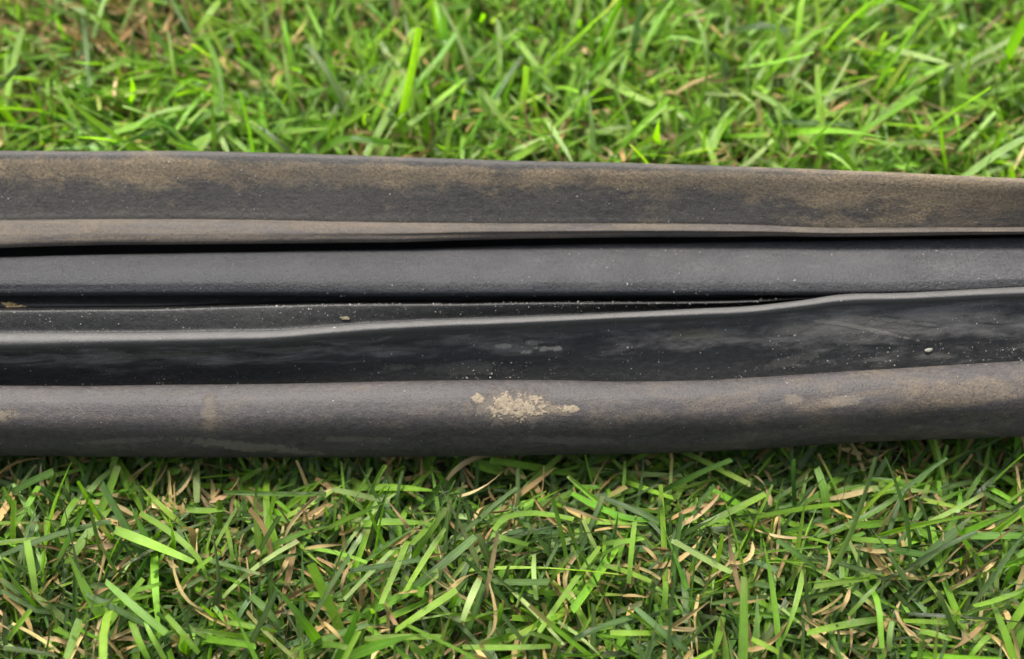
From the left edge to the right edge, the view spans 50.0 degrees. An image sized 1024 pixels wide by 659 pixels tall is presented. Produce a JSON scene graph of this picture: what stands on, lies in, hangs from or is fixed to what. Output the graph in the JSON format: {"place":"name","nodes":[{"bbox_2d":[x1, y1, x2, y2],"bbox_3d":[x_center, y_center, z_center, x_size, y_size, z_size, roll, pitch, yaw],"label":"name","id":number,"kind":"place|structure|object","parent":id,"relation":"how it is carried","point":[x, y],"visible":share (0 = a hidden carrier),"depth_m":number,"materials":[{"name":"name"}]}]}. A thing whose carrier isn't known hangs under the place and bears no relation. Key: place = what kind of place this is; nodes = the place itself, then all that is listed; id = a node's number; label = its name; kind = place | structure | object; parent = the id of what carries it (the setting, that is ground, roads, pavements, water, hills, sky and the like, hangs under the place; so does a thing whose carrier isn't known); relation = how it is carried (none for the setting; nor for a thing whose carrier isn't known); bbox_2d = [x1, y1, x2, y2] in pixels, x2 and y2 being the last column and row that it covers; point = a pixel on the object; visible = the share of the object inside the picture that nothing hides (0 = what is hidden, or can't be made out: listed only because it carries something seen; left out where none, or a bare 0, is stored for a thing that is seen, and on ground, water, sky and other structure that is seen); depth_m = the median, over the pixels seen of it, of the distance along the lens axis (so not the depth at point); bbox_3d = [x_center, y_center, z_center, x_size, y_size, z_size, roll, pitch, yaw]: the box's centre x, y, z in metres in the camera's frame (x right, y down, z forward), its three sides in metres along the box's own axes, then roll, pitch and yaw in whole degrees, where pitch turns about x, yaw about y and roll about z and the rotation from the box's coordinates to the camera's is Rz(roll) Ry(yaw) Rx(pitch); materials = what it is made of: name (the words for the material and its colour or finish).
{"place":"outdoors","nodes":[
{"label":"outdoors","id":0,"kind":"place"},
{"bbox_2d":[0,0,1023,658],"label":"ground","id":1,"kind":"structure","parent":0,"point":[498,556],"depth_m":0.22,"materials":[{"name":"plant"}]},
{"bbox_2d":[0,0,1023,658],"bbox_3d":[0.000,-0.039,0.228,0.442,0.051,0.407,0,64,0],"label":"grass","id":2,"kind":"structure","parent":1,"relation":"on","point":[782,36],"depth_m":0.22,"materials":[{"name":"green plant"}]},
{"bbox_2d":[0,151,1023,457],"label":"rubber seal","id":3,"kind":"object","parent":2,"relation":"on","point":[146,257],"visible":1,"depth_m":0.21,"materials":[{"name":"black rubber"}]},
{"bbox_2d":[1,302,26,306],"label":"straw crumb","id":4,"kind":"object","parent":3,"relation":"on","point":[9,304],"visible":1,"depth_m":0.22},
{"bbox_2d":[340,316,349,319],"bbox_3d":[-0.033,-0.002,0.215,0.002,0.001,0.001,-4,64,-2],"label":"dirt crumb","id":5,"kind":"object","parent":3,"relation":"on","point":[345,318],"visible":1,"depth_m":0.21,"materials":[{"name":"beige soil"}]},
{"bbox_2d":[6,186,1019,395],"bbox_3d":[0.000,-0.008,0.214,0.207,0.017,0.042,0,64,0],"label":"grit","id":6,"kind":"object","parent":3,"relation":"on","point":[514,304],"visible":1,"depth_m":0.21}
]}

